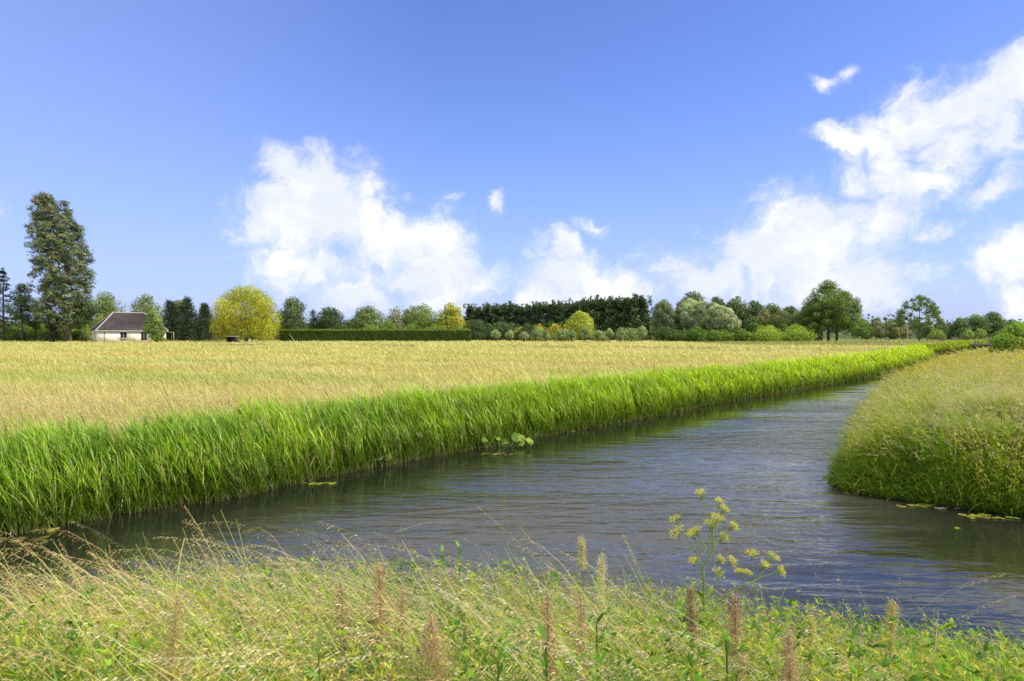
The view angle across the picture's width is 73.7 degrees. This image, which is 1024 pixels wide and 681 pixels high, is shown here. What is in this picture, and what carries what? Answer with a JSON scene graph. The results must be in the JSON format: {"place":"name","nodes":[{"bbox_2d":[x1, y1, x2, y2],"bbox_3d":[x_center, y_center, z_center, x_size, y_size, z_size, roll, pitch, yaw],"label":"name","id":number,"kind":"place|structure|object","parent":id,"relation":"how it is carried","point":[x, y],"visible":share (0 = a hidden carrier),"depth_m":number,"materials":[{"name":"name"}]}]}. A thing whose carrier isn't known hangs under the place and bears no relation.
{"place":"outdoors","nodes":[
{"label":"outdoors","id":0,"kind":"place"},
{"bbox_2d":[347,553,424,680],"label":"seed spire","id":1,"kind":"structure","parent":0,"point":[379,587],"depth_m":2.50,"materials":[{"name":"plant"}]},
{"bbox_2d":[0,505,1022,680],"bbox_3d":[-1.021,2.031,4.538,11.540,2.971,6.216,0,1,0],"label":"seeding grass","id":2,"kind":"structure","parent":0,"point":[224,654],"depth_m":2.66,"materials":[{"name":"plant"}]},
{"bbox_2d":[0,345,1023,676],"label":"water","id":3,"kind":"structure","parent":0,"point":[752,463],"depth_m":12.57,"materials":[{"name":"grey liquid"}]},
{"bbox_2d":[0,0,1023,330],"label":"sky","id":4,"kind":"structure","parent":0,"point":[347,156],"materials":[{"name":"blue"}]},
{"bbox_2d":[0,331,1023,524],"bbox_3d":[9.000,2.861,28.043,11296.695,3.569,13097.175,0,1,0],"label":"ground","id":5,"kind":"structure","parent":0,"point":[843,337],"depth_m":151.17,"materials":[{"name":"green plant"}]},
{"bbox_2d":[0,267,19,341],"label":"fir tree","id":6,"kind":"object","parent":5,"relation":"on","point":[3,305],"visible":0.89,"depth_m":189.75,"materials":[{"name":"green plant"}]},
{"bbox_2d":[1,328,37,341],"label":"shrub","id":7,"kind":"object","parent":5,"relation":"on","point":[16,336],"visible":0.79,"depth_m":189.08,"materials":[{"name":"green plant"}]},
{"bbox_2d":[2,283,37,340],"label":"pine tree","id":8,"kind":"object","parent":5,"relation":"on","point":[23,306],"visible":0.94,"depth_m":187.10,"materials":[{"name":"green plant"}]},
{"bbox_2d":[25,303,42,341],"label":"pine tree","id":9,"kind":"object","parent":5,"relation":"on","point":[34,324],"visible":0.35,"depth_m":191.61,"materials":[{"name":"green plant"}]},
{"bbox_2d":[38,312,63,341],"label":"fir tree","id":10,"kind":"object","parent":5,"relation":"on","point":[52,329],"visible":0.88,"depth_m":183.44,"materials":[{"name":"green plant"}]},
{"bbox_2d":[23,191,96,341],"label":"poplar tree","id":11,"kind":"object","parent":5,"relation":"on","point":[55,245],"visible":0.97,"depth_m":183.25,"materials":[{"name":"green plant"}]},
{"bbox_2d":[67,330,90,340],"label":"shrub","id":12,"kind":"object","parent":5,"relation":"on","point":[78,336],"visible":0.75,"depth_m":189.47,"materials":[{"name":"green plant"}]},
{"bbox_2d":[71,300,98,341],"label":"broadleaf tree","id":13,"kind":"object","parent":5,"relation":"on","point":[85,313],"visible":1,"depth_m":184.88,"materials":[{"name":"green plant"}]},
{"bbox_2d":[86,292,126,327],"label":"broadleaf tree","id":14,"kind":"object","parent":5,"relation":"on","point":[106,305],"visible":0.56,"depth_m":212.19,"materials":[{"name":"green plant"}]},
{"bbox_2d":[88,312,173,341],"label":"bungalow","id":15,"kind":"object","parent":5,"relation":"on","point":[111,327],"visible":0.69,"depth_m":185.22,"materials":[{"name":"white brick"}]},
{"bbox_2d":[128,293,163,319],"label":"broadleaf tree","id":16,"kind":"object","parent":5,"relation":"on","point":[145,305],"visible":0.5,"depth_m":208.83,"materials":[{"name":"green plant"}]},
{"bbox_2d":[142,310,165,341],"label":"ivy tree","id":17,"kind":"object","parent":5,"relation":"on","point":[153,329],"visible":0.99,"depth_m":173.09,"materials":[{"name":"green plant"}]},
{"bbox_2d":[139,592,204,680],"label":"seed spire","id":18,"kind":"structure","parent":5,"relation":"on","point":[173,631],"depth_m":2.24,"materials":[{"name":"plant"}]},
{"bbox_2d":[159,299,185,340],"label":"spruce tree","id":19,"kind":"object","parent":5,"relation":"on","point":[171,307],"visible":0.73,"depth_m":195.63,"materials":[{"name":"green plant"}]},
{"bbox_2d":[168,296,205,340],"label":"spruce tree","id":20,"kind":"object","parent":5,"relation":"on","point":[185,308],"visible":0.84,"depth_m":196.73,"materials":[{"name":"green plant"}]},
{"bbox_2d":[186,302,223,340],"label":"spruce tree","id":21,"kind":"object","parent":5,"relation":"on","point":[204,312],"visible":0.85,"depth_m":195.55,"materials":[{"name":"green plant"}]},
{"bbox_2d":[209,283,284,341],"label":"golden willow","id":22,"kind":"object","parent":5,"relation":"on","point":[226,323],"visible":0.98,"depth_m":180.59,"materials":[{"name":"yellow plant"}]},
{"bbox_2d":[273,296,307,328],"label":"broadleaf tree","id":23,"kind":"object","parent":5,"relation":"on","point":[290,320],"visible":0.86,"depth_m":204.49,"materials":[{"name":"green plant"}]},
{"bbox_2d":[301,624,328,680],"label":"leafy stalk","id":24,"kind":"object","parent":5,"relation":"on","point":[319,639],"visible":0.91,"depth_m":2.12,"materials":[{"name":"green plant"}]},
{"bbox_2d":[308,306,346,328],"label":"broadleaf tree","id":25,"kind":"object","parent":5,"relation":"on","point":[329,318],"visible":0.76,"depth_m":204.26,"materials":[{"name":"green plant"}]},
{"bbox_2d":[0,318,656,339],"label":"thicket","id":26,"kind":"object","parent":5,"relation":"on","point":[348,324],"visible":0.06,"depth_m":224.76,"materials":[{"name":"green plant"}]},
{"bbox_2d":[329,576,359,680],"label":"seed spire","id":27,"kind":"structure","parent":5,"relation":"on","point":[340,594],"depth_m":2.59,"materials":[{"name":"plant"}]},
{"bbox_2d":[349,305,388,328],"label":"broadleaf tree","id":28,"kind":"object","parent":5,"relation":"on","point":[363,319],"visible":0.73,"depth_m":205.65,"materials":[{"name":"green plant"}]},
{"bbox_2d":[279,329,470,341],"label":"clipped hedge","id":29,"kind":"object","parent":5,"relation":"on","point":[352,335],"visible":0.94,"depth_m":192.00,"materials":[{"name":"green plant"}]},
{"bbox_2d":[384,306,403,328],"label":"thin tree","id":30,"kind":"object","parent":5,"relation":"on","point":[397,321],"visible":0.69,"depth_m":213.42,"materials":[{"name":"green plant"}]},
{"bbox_2d":[390,584,415,680],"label":"seed spire","id":31,"kind":"structure","parent":5,"relation":"on","point":[403,592],"depth_m":2.73,"materials":[{"name":"plant"}]},
{"bbox_2d":[402,302,438,328],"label":"broadleaf tree","id":32,"kind":"object","parent":5,"relation":"on","point":[423,319],"visible":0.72,"depth_m":206.53,"materials":[{"name":"green plant"}]},
{"bbox_2d":[403,611,466,680],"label":"seed spire","id":33,"kind":"structure","parent":5,"relation":"on","point":[434,638],"depth_m":2.08,"materials":[{"name":"plant"}]},
{"bbox_2d":[434,302,466,328],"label":"broadleaf tree","id":34,"kind":"object","parent":5,"relation":"on","point":[452,319],"visible":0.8,"depth_m":204.55,"materials":[{"name":"yellow plant"}]},
{"bbox_2d":[0,343,935,537],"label":"reeds","id":35,"kind":"object","parent":5,"relation":"on","point":[257,443],"visible":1,"depth_m":17.37,"materials":[{"name":"green plant"}]},
{"bbox_2d":[462,303,480,339],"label":"cypress tree","id":36,"kind":"object","parent":5,"relation":"on","point":[470,310],"visible":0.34,"depth_m":233.65,"materials":[{"name":"green plant"}]},
{"bbox_2d":[466,319,492,340],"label":"shrub","id":37,"kind":"object","parent":5,"relation":"on","point":[482,333],"visible":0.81,"depth_m":204.25,"materials":[{"name":"green plant"}]},
{"bbox_2d":[480,302,495,339],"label":"cypress tree","id":38,"kind":"object","parent":5,"relation":"on","point":[486,315],"visible":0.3,"depth_m":233.53,"materials":[{"name":"green plant"}]},
{"bbox_2d":[486,303,500,337],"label":"cypress tree","id":39,"kind":"object","parent":5,"relation":"on","point":[494,315],"visible":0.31,"depth_m":232.09,"materials":[{"name":"green plant"}]},
{"bbox_2d":[486,320,518,340],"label":"shrub","id":40,"kind":"object","parent":5,"relation":"on","point":[503,329],"visible":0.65,"depth_m":203.82,"materials":[{"name":"green plant"}]},
{"bbox_2d":[482,639,522,680],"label":"leafy stalk","id":41,"kind":"object","parent":5,"relation":"on","point":[500,667],"visible":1,"depth_m":2.02,"materials":[{"name":"green plant"}]},
{"bbox_2d":[497,300,511,338],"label":"cypress tree","id":42,"kind":"object","parent":5,"relation":"on","point":[502,311],"visible":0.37,"depth_m":231.80,"materials":[{"name":"green plant"}]},
{"bbox_2d":[477,429,532,447],"bbox_3d":[-0.306,3.113,21.266,1.941,0.590,1.148,0,1,0],"label":"broad leaved plant","id":43,"kind":"object","parent":5,"relation":"on","point":[518,437],"visible":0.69,"depth_m":21.12,"materials":[{"name":"green plant"}]},
{"bbox_2d":[503,301,517,339],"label":"cypress tree","id":44,"kind":"object","parent":5,"relation":"on","point":[511,313],"visible":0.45,"depth_m":231.87,"materials":[{"name":"green plant"}]},
{"bbox_2d":[0,518,1023,680],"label":"foreground grass","id":45,"kind":"structure","parent":5,"relation":"on","point":[941,671],"depth_m":2.93,"materials":[{"name":"green plant"}]},
{"bbox_2d":[6,313,1021,337],"bbox_3d":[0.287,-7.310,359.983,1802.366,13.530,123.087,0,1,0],"label":"distant wood","id":46,"kind":"object","parent":5,"relation":"on","point":[885,319],"visible":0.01,"depth_m":331.62,"materials":[{"name":"green plant"}]},
{"bbox_2d":[511,303,527,332],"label":"cypress tree","id":47,"kind":"object","parent":5,"relation":"on","point":[518,316],"visible":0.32,"depth_m":231.24,"materials":[{"name":"green plant"}]},
{"bbox_2d":[518,301,534,328],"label":"cypress tree","id":48,"kind":"object","parent":5,"relation":"on","point":[527,317],"visible":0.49,"depth_m":229.15,"materials":[{"name":"green plant"}]},
{"bbox_2d":[527,301,543,325],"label":"cypress tree","id":49,"kind":"object","parent":5,"relation":"on","point":[534,315],"visible":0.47,"depth_m":228.61,"materials":[{"name":"green plant"}]},
{"bbox_2d":[532,300,552,327],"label":"cypress tree","id":50,"kind":"object","parent":5,"relation":"on","point":[545,314],"visible":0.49,"depth_m":227.90,"materials":[{"name":"green plant"}]},
{"bbox_2d":[533,591,561,680],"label":"seed spire","id":51,"kind":"structure","parent":5,"relation":"on","point":[548,623],"depth_m":2.50,"materials":[{"name":"plant"}]},
{"bbox_2d":[537,622,560,680],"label":"leafy stalk","id":52,"kind":"object","parent":5,"relation":"on","point":[544,635],"visible":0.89,"depth_m":2.22,"materials":[{"name":"green plant"}]},
{"bbox_2d":[551,300,568,327],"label":"cypress tree","id":53,"kind":"object","parent":5,"relation":"on","point":[560,312],"visible":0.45,"depth_m":226.28,"materials":[{"name":"green plant"}]},
{"bbox_2d":[565,310,595,340],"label":"broadleaf tree","id":54,"kind":"object","parent":5,"relation":"on","point":[585,321],"visible":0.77,"depth_m":198.88,"materials":[{"name":"yellow plant"}]},
{"bbox_2d":[570,588,593,680],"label":"seed spire","id":55,"kind":"structure","parent":5,"relation":"on","point":[580,609],"depth_m":2.69,"materials":[{"name":"plant"}]},
{"bbox_2d":[582,295,605,339],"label":"cypress tree","id":56,"kind":"object","parent":5,"relation":"on","point":[592,311],"visible":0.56,"depth_m":223.01,"materials":[{"name":"green plant"}]},
{"bbox_2d":[584,612,610,680],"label":"leafy stalk","id":57,"kind":"object","parent":5,"relation":"on","point":[603,630],"visible":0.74,"depth_m":2.52,"materials":[{"name":"green plant"}]},
{"bbox_2d":[593,548,619,678],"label":"seed spire","id":58,"kind":"structure","parent":5,"relation":"on","point":[600,607],"depth_m":3.13,"materials":[{"name":"plant"}]},
{"bbox_2d":[599,295,618,339],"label":"cypress tree","id":59,"kind":"object","parent":5,"relation":"on","point":[608,312],"visible":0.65,"depth_m":222.14,"materials":[{"name":"green plant"}]},
{"bbox_2d":[607,295,627,339],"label":"cypress tree","id":60,"kind":"object","parent":5,"relation":"on","point":[616,310],"visible":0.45,"depth_m":221.41,"materials":[{"name":"green plant"}]},
{"bbox_2d":[614,293,635,337],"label":"cypress tree","id":61,"kind":"object","parent":5,"relation":"on","point":[624,318],"visible":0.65,"depth_m":219.97,"materials":[{"name":"green plant"}]},
{"bbox_2d":[624,294,645,339],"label":"cypress tree","id":62,"kind":"object","parent":5,"relation":"on","point":[635,308],"visible":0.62,"depth_m":219.39,"materials":[{"name":"green plant"}]},
{"bbox_2d":[634,295,652,339],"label":"cypress tree","id":63,"kind":"object","parent":5,"relation":"on","point":[645,319],"visible":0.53,"depth_m":219.93,"materials":[{"name":"green plant"}]},
{"bbox_2d":[649,298,679,335],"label":"broadleaf tree","id":64,"kind":"object","parent":5,"relation":"on","point":[663,310],"visible":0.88,"depth_m":198.63,"materials":[{"name":"green plant"}]},
{"bbox_2d":[652,326,679,341],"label":"bush","id":65,"kind":"object","parent":5,"relation":"on","point":[663,335],"visible":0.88,"depth_m":189.12,"materials":[{"name":"green plant"}]},
{"bbox_2d":[671,328,692,341],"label":"bush","id":66,"kind":"object","parent":5,"relation":"on","point":[681,334],"visible":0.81,"depth_m":186.97,"materials":[{"name":"green plant"}]},
{"bbox_2d":[673,290,707,334],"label":"broadleaf tree","id":67,"kind":"object","parent":5,"relation":"on","point":[697,297],"visible":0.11,"depth_m":222.97,"materials":[{"name":"green plant"}]},
{"bbox_2d":[678,297,706,331],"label":"silver willow","id":68,"kind":"object","parent":5,"relation":"on","point":[690,305],"visible":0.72,"depth_m":197.34,"materials":[{"name":"green plant"}]},
{"bbox_2d":[684,326,708,341],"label":"bush","id":69,"kind":"object","parent":5,"relation":"on","point":[695,334],"visible":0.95,"depth_m":186.01,"materials":[{"name":"green plant"}]},
{"bbox_2d":[680,585,716,679],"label":"seed spire","id":70,"kind":"structure","parent":5,"relation":"on","point":[691,612],"depth_m":2.89,"materials":[{"name":"plant"}]},
{"bbox_2d":[692,300,718,331],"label":"silver willow","id":71,"kind":"object","parent":5,"relation":"on","point":[702,304],"visible":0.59,"depth_m":195.13,"materials":[{"name":"green plant"}]},
{"bbox_2d":[703,301,728,331],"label":"silver willow","id":72,"kind":"object","parent":5,"relation":"on","point":[713,306],"visible":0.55,"depth_m":193.12,"materials":[{"name":"green plant"}]},
{"bbox_2d":[705,329,736,341],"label":"bush","id":73,"kind":"object","parent":5,"relation":"on","point":[720,336],"visible":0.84,"depth_m":186.97,"materials":[{"name":"green plant"}]},
{"bbox_2d":[711,305,740,332],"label":"silver willow","id":74,"kind":"object","parent":5,"relation":"on","point":[733,324],"visible":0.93,"depth_m":191.12,"materials":[{"name":"green plant"}]},
{"bbox_2d":[667,488,786,677],"bbox_3d":[1.042,1.470,3.322,0.586,1.518,0.234,0,1,0],"label":"umbel plant","id":75,"kind":"object","parent":5,"relation":"on","point":[724,537],"visible":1,"depth_m":3.31,"materials":[{"name":"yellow plant"}]},
{"bbox_2d":[718,628,739,680],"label":"leafy stalk","id":76,"kind":"object","parent":5,"relation":"on","point":[727,646],"visible":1,"depth_m":2.22,"materials":[{"name":"green plant"}]},
{"bbox_2d":[718,296,755,332],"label":"broadleaf tree","id":77,"kind":"object","parent":5,"relation":"on","point":[736,305],"visible":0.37,"depth_m":221.25,"materials":[{"name":"green plant"}]},
{"bbox_2d":[721,590,755,680],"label":"seed spire","id":78,"kind":"structure","parent":5,"relation":"on","point":[733,652],"depth_m":2.42,"materials":[{"name":"plant"}]},
{"bbox_2d":[729,328,753,341],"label":"bush","id":79,"kind":"object","parent":5,"relation":"on","point":[743,335],"visible":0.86,"depth_m":188.69,"materials":[{"name":"green plant"}]},
{"bbox_2d":[745,300,771,325],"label":"broadleaf tree","id":80,"kind":"object","parent":5,"relation":"on","point":[757,307],"visible":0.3,"depth_m":222.16,"materials":[{"name":"green plant"}]},
{"bbox_2d":[754,309,775,327],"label":"olive green tree","id":81,"kind":"object","parent":5,"relation":"on","point":[762,320],"visible":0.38,"depth_m":213.10,"materials":[{"name":"green plant"}]},
{"bbox_2d":[750,326,785,341],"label":"bush","id":82,"kind":"object","parent":5,"relation":"on","point":[767,333],"visible":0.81,"depth_m":188.50,"materials":[{"name":"green plant"}]},
{"bbox_2d":[764,302,788,326],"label":"broadleaf tree","id":83,"kind":"object","parent":5,"relation":"on","point":[773,309],"visible":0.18,"depth_m":224.10,"materials":[{"name":"green plant"}]},
{"bbox_2d":[767,309,791,328],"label":"olive green tree","id":84,"kind":"object","parent":5,"relation":"on","point":[777,319],"visible":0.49,"depth_m":211.07,"materials":[{"name":"green plant"}]},
{"bbox_2d":[771,629,808,680],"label":"seed spire","id":85,"kind":"structure","parent":5,"relation":"on","point":[791,669],"depth_m":1.98,"materials":[{"name":"plant"}]},
{"bbox_2d":[778,326,819,341],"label":"bush","id":86,"kind":"object","parent":5,"relation":"on","point":[799,336],"visible":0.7,"depth_m":190.67,"materials":[{"name":"green plant"}]},
{"bbox_2d":[788,310,809,333],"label":"olive green tree","id":87,"kind":"object","parent":5,"relation":"on","point":[797,318],"visible":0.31,"depth_m":211.21,"materials":[{"name":"green plant"}]},
{"bbox_2d":[799,298,831,340],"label":"broadleaf tree","id":88,"kind":"object","parent":5,"relation":"on","point":[816,315],"visible":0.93,"depth_m":202.73,"materials":[{"name":"green plant"}]},
{"bbox_2d":[800,279,853,340],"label":"broadleaf tree","id":89,"kind":"object","parent":5,"relation":"on","point":[827,295],"visible":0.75,"depth_m":202.02,"materials":[{"name":"green plant"}]},
{"bbox_2d":[822,467,850,487],"bbox_3d":[7.618,3.200,15.748,0.914,0.569,0.466,0,1,0],"label":"broad leaved plant","id":90,"kind":"object","parent":5,"relation":"on","point":[830,477],"visible":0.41,"depth_m":15.73,"materials":[{"name":"green plant"}]},
{"bbox_2d":[831,290,863,340],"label":"broadleaf tree","id":91,"kind":"object","parent":5,"relation":"on","point":[856,314],"visible":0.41,"depth_m":204.08,"materials":[{"name":"green plant"}]},
{"bbox_2d":[843,620,860,680],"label":"leafy stalk","id":92,"kind":"object","parent":5,"relation":"on","point":[854,631],"visible":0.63,"depth_m":2.62,"materials":[{"name":"green plant"}]},
{"bbox_2d":[851,318,875,339],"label":"tree","id":93,"kind":"object","parent":5,"relation":"on","point":[863,331],"visible":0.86,"depth_m":235.36,"materials":[{"name":"green plant"}]},
{"bbox_2d":[868,317,886,338],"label":"tree","id":94,"kind":"object","parent":5,"relation":"on","point":[879,329],"visible":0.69,"depth_m":237.62,"materials":[{"name":"green plant"}]},
{"bbox_2d":[883,598,901,673],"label":"seed spire","id":95,"kind":"structure","parent":5,"relation":"on","point":[890,616],"depth_m":3.03,"materials":[{"name":"plant"}]},
{"bbox_2d":[882,318,903,338],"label":"tree","id":96,"kind":"object","parent":5,"relation":"on","point":[893,329],"visible":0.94,"depth_m":237.58,"materials":[{"name":"green plant"}]},
{"bbox_2d":[813,346,1023,515],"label":"bank grass","id":97,"kind":"structure","parent":5,"relation":"on","point":[945,430],"depth_m":15.23,"materials":[{"name":"green plant"}]},
{"bbox_2d":[893,294,948,340],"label":"young tree","id":98,"kind":"object","parent":5,"relation":"on","point":[915,322],"visible":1,"depth_m":195.47,"materials":[{"name":"green plant"}]},
{"bbox_2d":[915,322,935,339],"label":"tree","id":99,"kind":"object","parent":5,"relation":"on","point":[924,331],"visible":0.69,"depth_m":235.12,"materials":[{"name":"green plant"}]},
{"bbox_2d":[913,340,988,353],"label":"reeds","id":100,"kind":"object","parent":5,"relation":"on","point":[939,347],"visible":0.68,"depth_m":121.71,"materials":[{"name":"green plant"}]},
{"bbox_2d":[947,317,972,338],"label":"dark tree","id":101,"kind":"object","parent":5,"relation":"on","point":[959,326],"visible":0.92,"depth_m":228.90,"materials":[{"name":"green plant"}]},
{"bbox_2d":[966,314,995,338],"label":"dark tree","id":102,"kind":"object","parent":5,"relation":"on","point":[975,322],"visible":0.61,"depth_m":228.02,"materials":[{"name":"green plant"}]},
{"bbox_2d":[982,311,1011,337],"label":"dark tree","id":103,"kind":"object","parent":5,"relation":"on","point":[995,318],"visible":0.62,"depth_m":228.12,"materials":[{"name":"green plant"}]},
{"bbox_2d":[987,321,1023,354],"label":"round bush","id":104,"kind":"object","parent":5,"relation":"on","point":[1010,336],"visible":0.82,"depth_m":47.54,"materials":[{"name":"green plant"}]},
{"bbox_2d":[574,534,591,680],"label":"seed spire","id":105,"kind":"structure","parent":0,"point":[581,549],"depth_m":3.58,"materials":[{"name":"plant"}]},
{"bbox_2d":[803,607,823,680],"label":"seed spire","id":106,"kind":"structure","parent":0,"point":[811,618],"depth_m":2.82,"materials":[{"name":"plant"}]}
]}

